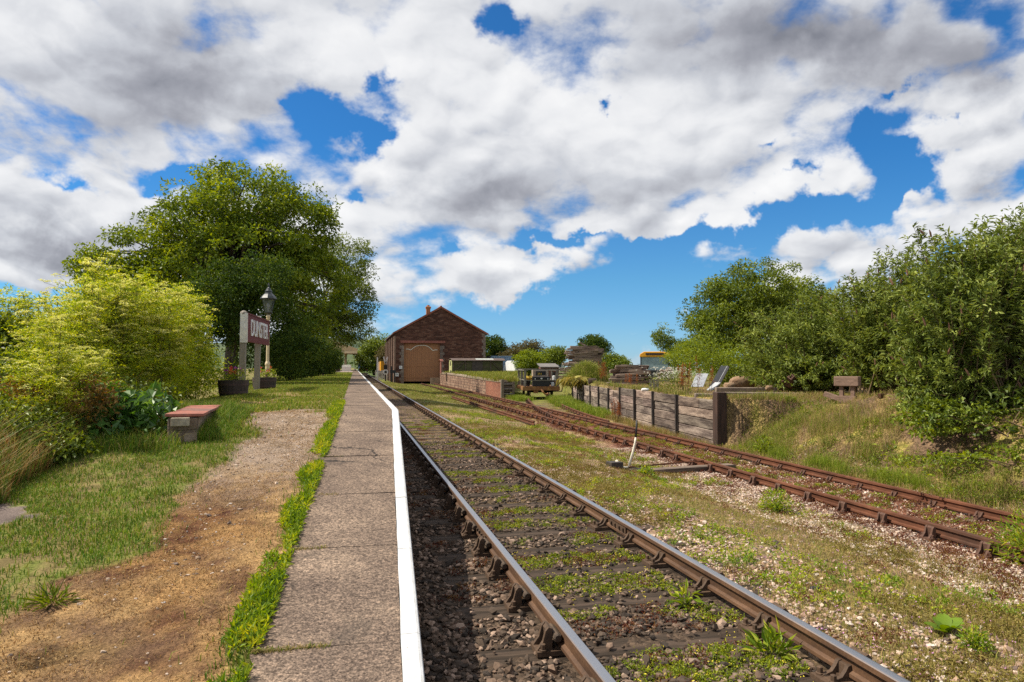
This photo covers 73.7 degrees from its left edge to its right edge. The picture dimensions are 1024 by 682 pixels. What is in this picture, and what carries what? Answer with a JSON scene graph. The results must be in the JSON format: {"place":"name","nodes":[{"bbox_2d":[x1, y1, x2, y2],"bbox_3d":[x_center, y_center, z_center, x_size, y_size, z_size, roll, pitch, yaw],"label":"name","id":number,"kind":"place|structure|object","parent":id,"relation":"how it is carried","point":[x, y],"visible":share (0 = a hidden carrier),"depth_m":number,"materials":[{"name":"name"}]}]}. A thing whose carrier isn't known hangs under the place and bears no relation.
{"place":"outdoors","nodes":[
{"label":"outdoors","id":0,"kind":"place"},
{"bbox_2d":[0,371,182,503],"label":"tall grass","id":1,"kind":"structure","parent":0,"point":[22,465],"depth_m":6.61,"materials":[{"name":"green plant"}]},
{"bbox_2d":[0,407,329,681],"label":"dirt path","id":2,"kind":"structure","parent":0,"point":[157,646],"depth_m":3.98,"materials":[{"name":"brown soil"}]},
{"bbox_2d":[20,578,86,611],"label":"grass tuft","id":3,"kind":"object","parent":2,"relation":"on","point":[54,590],"visible":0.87,"depth_m":3.87,"materials":[{"name":"green plant"}]},
{"bbox_2d":[7,405,321,675],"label":"path pebbles","id":4,"kind":"object","parent":2,"relation":"on","point":[174,563],"visible":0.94,"depth_m":5.82,"materials":[{"name":"stone"}]},
{"bbox_2d":[0,407,328,681],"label":"dry straw","id":5,"kind":"object","parent":2,"relation":"on","point":[153,586],"visible":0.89,"depth_m":4.22,"materials":[{"name":"beige plant"}]},
{"bbox_2d":[0,368,354,681],"bbox_3d":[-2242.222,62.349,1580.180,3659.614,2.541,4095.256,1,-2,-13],"label":"grass verge","id":6,"kind":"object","parent":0,"point":[9,512],"depth_m":5.24,"materials":[{"name":"green plant"}]},
{"bbox_2d":[0,327,77,406],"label":"shrub","id":7,"kind":"object","parent":6,"relation":"on","point":[17,378],"visible":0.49,"depth_m":7.93,"materials":[{"name":"green plant"}]},
{"bbox_2d":[0,307,92,435],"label":"shrub","id":8,"kind":"object","parent":6,"relation":"on","point":[44,380],"visible":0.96,"depth_m":7.55,"materials":[{"name":"green plant"}]},
{"bbox_2d":[0,306,93,378],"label":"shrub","id":9,"kind":"object","parent":6,"relation":"on","point":[9,340],"visible":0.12,"depth_m":11.01,"materials":[{"name":"green plant"}]},
{"bbox_2d":[0,382,105,464],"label":"bramble thicket","id":10,"kind":"object","parent":6,"relation":"on","point":[65,423],"visible":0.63,"depth_m":7.15,"materials":[{"name":"green plant"}]},
{"bbox_2d":[21,329,88,417],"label":"bush","id":11,"kind":"object","parent":6,"relation":"on","point":[49,361],"visible":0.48,"depth_m":7.84,"materials":[{"name":"green plant"}]},
{"bbox_2d":[1,287,112,372],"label":"shrub","id":12,"kind":"object","parent":6,"relation":"on","point":[48,313],"visible":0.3,"depth_m":10.24,"materials":[{"name":"green plant"}]},
{"bbox_2d":[0,366,126,431],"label":"dead bracken","id":13,"kind":"object","parent":6,"relation":"on","point":[104,400],"visible":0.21,"depth_m":7.81,"materials":[{"name":"orange plant"}]},
{"bbox_2d":[5,250,138,358],"bbox_3d":[-7.087,-0.020,11.276,1.726,3.000,1.826,0,-2,7],"label":"shrub","id":14,"kind":"object","parent":6,"relation":"on","point":[91,269],"visible":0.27,"depth_m":11.28,"materials":[{"name":"green plant"}]},
{"bbox_2d":[34,285,122,379],"bbox_3d":[-6.071,0.254,9.663,1.095,2.130,1.194,0,-2,-8],"label":"shrub","id":15,"kind":"object","parent":6,"relation":"on","point":[79,309],"visible":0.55,"depth_m":9.50,"materials":[{"name":"green plant"}]},
{"bbox_2d":[0,350,182,417],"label":"bramble thicket","id":16,"kind":"object","parent":6,"relation":"on","point":[133,383],"visible":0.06,"depth_m":8.96,"materials":[{"name":"green plant"}]},
{"bbox_2d":[67,349,124,426],"bbox_3d":[-5.164,0.664,8.405,0.617,1.140,0.673,-1,-2,27],"label":"umbellifer","id":17,"kind":"object","parent":6,"relation":"on","point":[86,369],"visible":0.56,"depth_m":8.39,"materials":[{"name":"green plant"}]},
{"bbox_2d":[56,275,155,379],"bbox_3d":[-6.428,0.180,10.602,1.317,2.289,1.393,-1,-2,27],"label":"shrub","id":18,"kind":"object","parent":6,"relation":"on","point":[102,314],"visible":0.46,"depth_m":10.53,"materials":[{"name":"green plant"}]},
{"bbox_2d":[67,380,180,447],"bbox_3d":[-4.790,1.113,8.411,1.367,1.277,2.001,0,-2,9],"label":"burdock","id":19,"kind":"object","parent":6,"relation":"on","point":[141,409],"visible":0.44,"depth_m":8.25,"materials":[{"name":"green plant"}]},
{"bbox_2d":[89,266,170,388],"bbox_3d":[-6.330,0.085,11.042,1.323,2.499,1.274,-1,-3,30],"label":"shrub","id":20,"kind":"object","parent":6,"relation":"on","point":[126,340],"visible":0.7,"depth_m":11.06,"materials":[{"name":"green plant"}]},
{"bbox_2d":[92,295,172,389],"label":"bush","id":21,"kind":"object","parent":6,"relation":"on","point":[138,307],"visible":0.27,"depth_m":11.41,"materials":[{"name":"green plant"}]},
{"bbox_2d":[96,276,187,380],"bbox_3d":[-6.517,0.106,11.867,1.536,2.523,1.452,-2,-3,37],"label":"shrub","id":22,"kind":"object","parent":6,"relation":"on","point":[158,304],"visible":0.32,"depth_m":11.96,"materials":[{"name":"green plant"}]},
{"bbox_2d":[71,397,234,454],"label":"tuft grass","id":23,"kind":"structure","parent":6,"relation":"on","point":[152,437],"depth_m":7.75,"materials":[{"name":"green plant"}]},
{"bbox_2d":[130,306,193,386],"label":"bush","id":24,"kind":"object","parent":6,"relation":"on","point":[166,370],"visible":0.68,"depth_m":12.09,"materials":[{"name":"green plant"}]},
{"bbox_2d":[133,292,201,394],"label":"shrub","id":25,"kind":"object","parent":6,"relation":"on","point":[179,302],"visible":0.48,"depth_m":12.56,"materials":[{"name":"green plant"}]},
{"bbox_2d":[138,272,202,393],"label":"shrub","id":26,"kind":"object","parent":6,"relation":"on","point":[175,289],"visible":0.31,"depth_m":12.88,"materials":[{"name":"green plant"}]},
{"bbox_2d":[146,281,221,399],"bbox_3d":[-7.330,0.062,14.754,1.632,2.818,1.843,2,-3,-44],"label":"shrub","id":27,"kind":"object","parent":6,"relation":"on","point":[196,316],"visible":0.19,"depth_m":14.71,"materials":[{"name":"green plant"}]},
{"bbox_2d":[165,405,219,442],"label":"bench","id":28,"kind":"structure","parent":6,"relation":"on","point":[184,420],"depth_m":8.09,"materials":[{"name":"red stone"}]},
{"bbox_2d":[173,301,219,400],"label":"bush","id":29,"kind":"object","parent":6,"relation":"on","point":[204,331],"visible":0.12,"depth_m":15.77,"materials":[{"name":"green plant"}]},
{"bbox_2d":[178,342,231,401],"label":"flowering bush","id":30,"kind":"object","parent":6,"relation":"on","point":[213,371],"visible":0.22,"depth_m":16.91,"materials":[{"name":"green plant"}]},
{"bbox_2d":[61,155,364,379],"bbox_3d":[-14.926,-3.458,34.746,14.600,12.303,9.170,1,-2,-13],"label":"walnut tree","id":31,"kind":"object","parent":6,"relation":"on","point":[230,230],"visible":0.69,"depth_m":33.98,"materials":[{"name":"green plant"}]},
{"bbox_2d":[193,399,256,442],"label":"tuft grass","id":32,"kind":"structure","parent":6,"relation":"on","point":[219,422],"depth_m":8.90,"materials":[{"name":"green plant"}]},
{"bbox_2d":[217,366,249,396],"bbox_3d":[-6.758,0.975,16.585,0.762,0.755,0.777,1,-2,-13],"label":"barrel planter","id":33,"kind":"object","parent":6,"relation":"on","point":[228,386],"visible":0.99,"depth_m":16.32,"materials":[{"name":"brown wood"}]},
{"bbox_2d":[162,248,320,379],"bbox_3d":[-10.882,-0.686,27.432,6.273,5.994,4.932,1,-2,-13],"label":"elder bush","id":34,"kind":"object","parent":6,"relation":"on","point":[244,287],"visible":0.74,"depth_m":26.97,"materials":[{"name":"green plant"}]},
{"bbox_2d":[137,384,347,437],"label":"lawn grass","id":35,"kind":"structure","parent":6,"relation":"on","point":[330,393],"depth_m":14.17,"materials":[{"name":"green plant"}]},
{"bbox_2d":[239,310,269,389],"bbox_3d":[-7.582,0.435,20.167,0.233,2.413,3.490,0,-2,-10],"label":"station sign","id":36,"kind":"object","parent":6,"relation":"on","point":[254,329],"visible":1,"depth_m":19.53,"materials":[{"name":"red paint"}]},
{"bbox_2d":[260,283,276,376],"bbox_3d":[-8.277,-0.192,23.156,0.508,3.570,0.508,2,-3,-35],"label":"street lamp","id":37,"kind":"object","parent":6,"relation":"on","point":[268,298],"visible":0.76,"depth_m":23.09,"materials":[{"name":"grey metal"}]},
{"bbox_2d":[206,398,345,681],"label":"edge weeds","id":38,"kind":"object","parent":6,"relation":"on","point":[254,601],"visible":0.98,"depth_m":4.24,"materials":[{"name":"green plant"}]},
{"bbox_2d":[261,319,320,380],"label":"hedge bush","id":39,"kind":"object","parent":6,"relation":"on","point":[284,375],"visible":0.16,"depth_m":32.36,"materials":[{"name":"green plant"}]},
{"bbox_2d":[297,336,333,375],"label":"hedge bush","id":40,"kind":"object","parent":6,"relation":"on","point":[321,370],"visible":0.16,"depth_m":49.81,"materials":[{"name":"green plant"}]},
{"bbox_2d":[291,231,381,354],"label":"ash tree","id":41,"kind":"object","parent":6,"relation":"on","point":[352,320],"visible":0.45,"depth_m":55.03,"materials":[{"name":"green plant"}]},
{"bbox_2d":[205,372,352,386],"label":"lawn grass","id":42,"kind":"structure","parent":0,"point":[340,378],"depth_m":32.09,"materials":[{"name":"green plant"}]},
{"bbox_2d":[247,369,424,681],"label":"platform","id":43,"kind":"structure","parent":0,"point":[348,587],"depth_m":4.34,"materials":[{"name":"concrete"}]},
{"bbox_2d":[249,455,342,654],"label":"joint grass","id":44,"kind":"structure","parent":43,"relation":"on","point":[258,651],"depth_m":3.42,"materials":[{"name":"green plant"}]},
{"bbox_2d":[381,381,489,399],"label":"yard grass","id":45,"kind":"structure","parent":0,"point":[421,391],"depth_m":56.35,"materials":[{"name":"green plant"}]},
{"bbox_2d":[0,0,1023,366],"label":"sky","id":46,"kind":"structure","parent":0,"point":[558,172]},
{"bbox_2d":[406,394,655,462],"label":"yard grass","id":47,"kind":"structure","parent":0,"point":[470,415],"depth_m":22.51,"materials":[{"name":"green plant"}]},
{"bbox_2d":[355,367,1023,681],"bbox_3d":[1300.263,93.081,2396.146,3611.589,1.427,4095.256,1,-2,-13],"label":"ground","id":48,"kind":"structure","parent":0,"point":[634,639],"depth_m":6.78,"materials":[{"name":"brown gravel"}]},
{"bbox_2d":[353,333,389,374],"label":"tree","id":49,"kind":"object","parent":48,"relation":"on","point":[364,360],"visible":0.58,"depth_m":145.15,"materials":[{"name":"green plant"}]},
{"bbox_2d":[384,305,488,383],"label":"goods shed","id":50,"kind":"structure","parent":48,"relation":"on","point":[417,349],"depth_m":86.22,"materials":[{"name":"brick"}]},
{"bbox_2d":[403,343,421,380],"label":"door","id":51,"kind":"structure","parent":50,"relation":"in","point":[412,358],"depth_m":85.68,"materials":[{"name":"brown wood"}]},
{"bbox_2d":[422,344,439,380],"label":"door","id":52,"kind":"structure","parent":50,"relation":"in","point":[430,359],"depth_m":86.19,"materials":[{"name":"brown wood"}]},
{"bbox_2d":[430,372,514,397],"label":"loading dock","id":53,"kind":"object","parent":48,"relation":"on","point":[499,388],"visible":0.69,"depth_m":55.92,"materials":[{"name":"brick"}]},
{"bbox_2d":[445,370,527,380],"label":"grass","id":54,"kind":"structure","parent":53,"relation":"on","point":[510,375],"depth_m":58.50,"materials":[{"name":"green plant"}]},
{"bbox_2d":[448,358,504,372],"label":"van body","id":55,"kind":"object","parent":48,"relation":"on","point":[475,364],"visible":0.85,"depth_m":77.70,"materials":[{"name":"metal"}]},
{"bbox_2d":[486,334,509,357],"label":"tree","id":56,"kind":"object","parent":48,"relation":"on","point":[494,346],"visible":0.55,"depth_m":113.07,"materials":[{"name":"green plant"}]},
{"bbox_2d":[497,338,546,359],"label":"tree","id":57,"kind":"object","parent":48,"relation":"on","point":[519,348],"visible":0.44,"depth_m":110.92,"materials":[{"name":"green plant"}]},
{"bbox_2d":[511,348,546,382],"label":"tree","id":58,"kind":"object","parent":48,"relation":"on","point":[525,358],"visible":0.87,"depth_m":73.14,"materials":[{"name":"green plant"}]},
{"bbox_2d":[539,344,567,364],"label":"tree","id":59,"kind":"object","parent":48,"relation":"on","point":[555,355],"visible":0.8,"depth_m":86.73,"materials":[{"name":"green plant"}]},
{"bbox_2d":[523,392,609,422],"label":"railway track","id":60,"kind":"structure","parent":48,"relation":"on","point":[550,415],"depth_m":30.07,"materials":[{"name":"brown metal"}]},
{"bbox_2d":[516,368,559,395],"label":"flat wagon","id":61,"kind":"object","parent":60,"relation":"on","point":[541,380],"visible":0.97,"depth_m":44.66,"materials":[{"name":"paint"}]},
{"bbox_2d":[542,379,621,417],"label":"green tufts","id":62,"kind":"object","parent":48,"relation":"on","point":[571,402],"visible":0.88,"depth_m":34.42,"materials":[{"name":"green plant"}]},
{"bbox_2d":[403,424,776,681],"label":"red weed","id":63,"kind":"object","parent":48,"relation":"on","point":[576,560],"visible":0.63,"depth_m":5.74,"materials":[{"name":"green plant"}]},
{"bbox_2d":[575,333,613,355],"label":"tree","id":64,"kind":"object","parent":48,"relation":"on","point":[598,341],"visible":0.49,"depth_m":98.83,"materials":[{"name":"green plant"}]},
{"bbox_2d":[401,420,808,681],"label":"stonecrop","id":65,"kind":"object","parent":48,"relation":"on","point":[721,648],"visible":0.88,"depth_m":5.60,"materials":[{"name":"green plant"}]},
{"bbox_2d":[395,440,829,681],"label":"ballast stones","id":66,"kind":"object","parent":48,"relation":"on","point":[515,633],"visible":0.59,"depth_m":5.15,"materials":[{"name":"grey gravel"}]},
{"bbox_2d":[361,372,937,681],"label":"railway track","id":67,"kind":"structure","parent":48,"relation":"on","point":[842,660],"depth_m":5.68,"materials":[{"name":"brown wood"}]},
{"bbox_2d":[572,385,727,445],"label":"retaining wall","id":68,"kind":"structure","parent":48,"relation":"on","point":[698,418],"depth_m":21.51,"materials":[{"name":"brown wood"}]},
{"bbox_2d":[587,379,730,441],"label":"wall tufts","id":69,"kind":"object","parent":68,"relation":"on","point":[677,392],"visible":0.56,"depth_m":23.54,"materials":[{"name":"green plant"}]},
{"bbox_2d":[604,388,715,443],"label":"wall tufts","id":70,"kind":"object","parent":48,"relation":"on","point":[633,424],"visible":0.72,"depth_m":22.72,"materials":[{"name":"green plant"}]},
{"bbox_2d":[606,420,735,472],"bbox_3d":[3.221,2.134,13.855,2.900,1.091,0.400,1,-2,-21],"label":"point lever","id":71,"kind":"object","parent":48,"relation":"on","point":[674,469],"visible":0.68,"depth_m":13.66,"materials":[{"name":"paint"}]},
{"bbox_2d":[420,383,1023,561],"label":"railway track","id":72,"kind":"structure","parent":48,"relation":"on","point":[931,531],"depth_m":11.63,"materials":[{"name":"brown metal"}]},
{"bbox_2d":[432,390,1023,601],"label":"red weed","id":73,"kind":"object","parent":48,"relation":"on","point":[947,551],"visible":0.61,"depth_m":9.99,"materials":[{"name":"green plant"}]},
{"bbox_2d":[433,409,1023,617],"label":"green weed","id":74,"kind":"object","parent":48,"relation":"on","point":[785,565],"visible":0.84,"depth_m":7.04,"materials":[{"name":"green plant"}]},
{"bbox_2d":[477,429,988,680],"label":"red weed","id":75,"kind":"object","parent":48,"relation":"on","point":[806,585],"visible":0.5,"depth_m":6.90,"materials":[{"name":"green plant"}]},
{"bbox_2d":[456,422,1023,681],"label":"drab weed","id":76,"kind":"object","parent":48,"relation":"on","point":[1006,632],"visible":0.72,"depth_m":7.25,"materials":[{"name":"green plant"}]},
{"bbox_2d":[502,449,1023,681],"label":"ballast stones","id":77,"kind":"object","parent":48,"relation":"on","point":[874,619],"visible":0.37,"depth_m":5.58,"materials":[{"name":"beige gravel"}]},
{"bbox_2d":[514,454,1023,681],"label":"yard grass","id":78,"kind":"structure","parent":48,"relation":"on","point":[808,541],"depth_m":6.42,"materials":[{"name":"green plant"}]},
{"bbox_2d":[739,615,802,663],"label":"thistle","id":79,"kind":"object","parent":48,"relation":"on","point":[767,636],"visible":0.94,"depth_m":4.35,"materials":[{"name":"green plant"}]},
{"bbox_2d":[757,486,796,513],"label":"weed plant","id":80,"kind":"object","parent":48,"relation":"on","point":[777,507],"visible":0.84,"depth_m":10.02,"materials":[{"name":"green plant"}]},
{"bbox_2d":[569,420,1022,543],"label":"stonecrop","id":81,"kind":"object","parent":48,"relation":"on","point":[880,504],"visible":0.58,"depth_m":12.19,"materials":[{"name":"green plant"}]},
{"bbox_2d":[585,447,1023,612],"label":"ballast stones","id":82,"kind":"object","parent":48,"relation":"on","point":[877,533],"visible":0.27,"depth_m":8.74,"materials":[{"name":"beige gravel"}]},
{"bbox_2d":[671,398,1023,544],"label":"ballast stones","id":83,"kind":"object","parent":48,"relation":"on","point":[893,505],"visible":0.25,"depth_m":11.28,"materials":[{"name":"gravel"}]},
{"bbox_2d":[762,442,941,489],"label":"green tufts","id":84,"kind":"object","parent":48,"relation":"on","point":[828,463],"visible":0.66,"depth_m":13.34,"materials":[{"name":"green plant"}]},
{"bbox_2d":[924,613,963,633],"bbox_3d":[3.015,1.986,4.765,0.240,0.110,0.220,-1,-2,28],"label":"plantain","id":85,"kind":"object","parent":48,"relation":"on","point":[944,622],"visible":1,"depth_m":4.78,"materials":[{"name":"green plant"}]},
{"bbox_2d":[955,624,998,655],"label":"weed plant","id":86,"kind":"object","parent":48,"relation":"on","point":[975,642],"visible":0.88,"depth_m":4.46,"materials":[{"name":"green plant"}]},
{"bbox_2d":[985,505,1023,566],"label":"weed plant","id":87,"kind":"object","parent":48,"relation":"on","point":[1017,541],"visible":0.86,"depth_m":7.43,"materials":[{"name":"green plant"}]},
{"bbox_2d":[560,377,1023,514],"bbox_3d":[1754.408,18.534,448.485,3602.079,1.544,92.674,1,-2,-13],"label":"bank","id":88,"kind":"structure","parent":0,"point":[735,426],"depth_m":14.72,"materials":[{"name":"green plant"}]},
{"bbox_2d":[555,359,610,389],"bbox_3d":[3.999,1.871,38.908,4.402,1.856,3.081,1,-3,-34],"label":"grass mound","id":89,"kind":"object","parent":88,"relation":"on","point":[580,374],"depth_m":38.45,"materials":[{"name":"plant"}]},
{"bbox_2d":[558,342,612,378],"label":"timber pile","id":90,"kind":"object","parent":88,"relation":"on","point":[577,354],"visible":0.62,"depth_m":54.56,"materials":[{"name":"wood"}]},
{"bbox_2d":[607,365,652,384],"bbox_3d":[5.642,1.649,32.572,2.229,1.032,1.324,0,-2,5],"label":"timber pile","id":91,"kind":"object","parent":88,"relation":"on","point":[619,372],"visible":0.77,"depth_m":32.07,"materials":[{"name":"grey wood"}]},
{"bbox_2d":[640,352,669,377],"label":"bus","id":92,"kind":"object","parent":88,"relation":"on","point":[652,360],"visible":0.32,"depth_m":58.45,"materials":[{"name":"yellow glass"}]},
{"bbox_2d":[630,366,702,392],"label":"daisy clump","id":93,"kind":"object","parent":88,"relation":"on","point":[673,375],"visible":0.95,"depth_m":22.99,"materials":[{"name":"white plant"}]},
{"bbox_2d":[651,322,683,356],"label":"tree","id":94,"kind":"object","parent":88,"relation":"on","point":[664,342],"visible":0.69,"depth_m":66.90,"materials":[{"name":"green plant"}]},
{"bbox_2d":[658,336,767,386],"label":"hawthorn bush","id":95,"kind":"object","parent":88,"relation":"on","point":[729,361],"visible":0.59,"depth_m":28.92,"materials":[{"name":"green plant"}]},
{"bbox_2d":[552,382,878,426],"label":"bank grass","id":96,"kind":"structure","parent":88,"relation":"on","point":[799,391],"depth_m":24.12,"materials":[{"name":"green plant"}]},
{"bbox_2d":[675,256,841,366],"bbox_3d":[13.712,-0.605,38.955,10.020,7.934,8.451,1,-2,-13],"label":"round tree","id":97,"kind":"object","parent":88,"relation":"on","point":[710,321],"visible":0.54,"depth_m":37.15,"materials":[{"name":"green plant"}]},
{"bbox_2d":[729,390,838,453],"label":"bank tufts","id":98,"kind":"object","parent":88,"relation":"on","point":[790,424],"visible":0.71,"depth_m":17.51,"materials":[{"name":"green plant"}]},
{"bbox_2d":[734,279,872,392],"bbox_3d":[10.579,-0.148,23.376,5.878,4.019,4.793,1,-2,-13],"label":"buddleia bush","id":99,"kind":"object","parent":88,"relation":"on","point":[809,356],"visible":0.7,"depth_m":22.74,"materials":[{"name":"green plant"}]},
{"bbox_2d":[823,376,860,402],"bbox_3d":[8.227,1.212,17.050,0.836,0.656,0.331,-2,-3,39],"label":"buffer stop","id":100,"kind":"object","parent":88,"relation":"on","point":[841,382],"visible":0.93,"depth_m":16.87,"materials":[{"name":"brown wood"}]},
{"bbox_2d":[712,392,1023,506],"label":"bank weeds","id":101,"kind":"object","parent":88,"relation":"on","point":[944,490],"visible":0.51,"depth_m":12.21,"materials":[{"name":"green plant"}]},
{"bbox_2d":[821,241,945,393],"bbox_3d":[11.102,-0.615,19.368,4.150,4.478,3.034,1,-2,-13],"label":"buddleia bush","id":102,"kind":"object","parent":88,"relation":"on","point":[864,342],"visible":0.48,"depth_m":19.18,"materials":[{"name":"green plant"}]},
{"bbox_2d":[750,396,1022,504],"bbox_3d":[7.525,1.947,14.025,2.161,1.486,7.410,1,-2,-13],"label":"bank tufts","id":103,"kind":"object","parent":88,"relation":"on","point":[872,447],"visible":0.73,"depth_m":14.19,"materials":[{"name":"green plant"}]},
{"bbox_2d":[873,202,1023,415],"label":"buddleia bush","id":104,"kind":"object","parent":88,"relation":"on","point":[971,347],"visible":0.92,"depth_m":13.35,"materials":[{"name":"green plant"}]},
{"bbox_2d":[874,440,1023,479],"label":"bramble bush","id":105,"kind":"object","parent":88,"relation":"on","point":[978,458],"visible":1,"depth_m":10.64,"materials":[{"name":"green plant"}]},
{"bbox_2d":[887,378,1023,442],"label":"bramble bush","id":106,"kind":"object","parent":88,"relation":"on","point":[949,413],"visible":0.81,"depth_m":12.29,"materials":[{"name":"green plant"}]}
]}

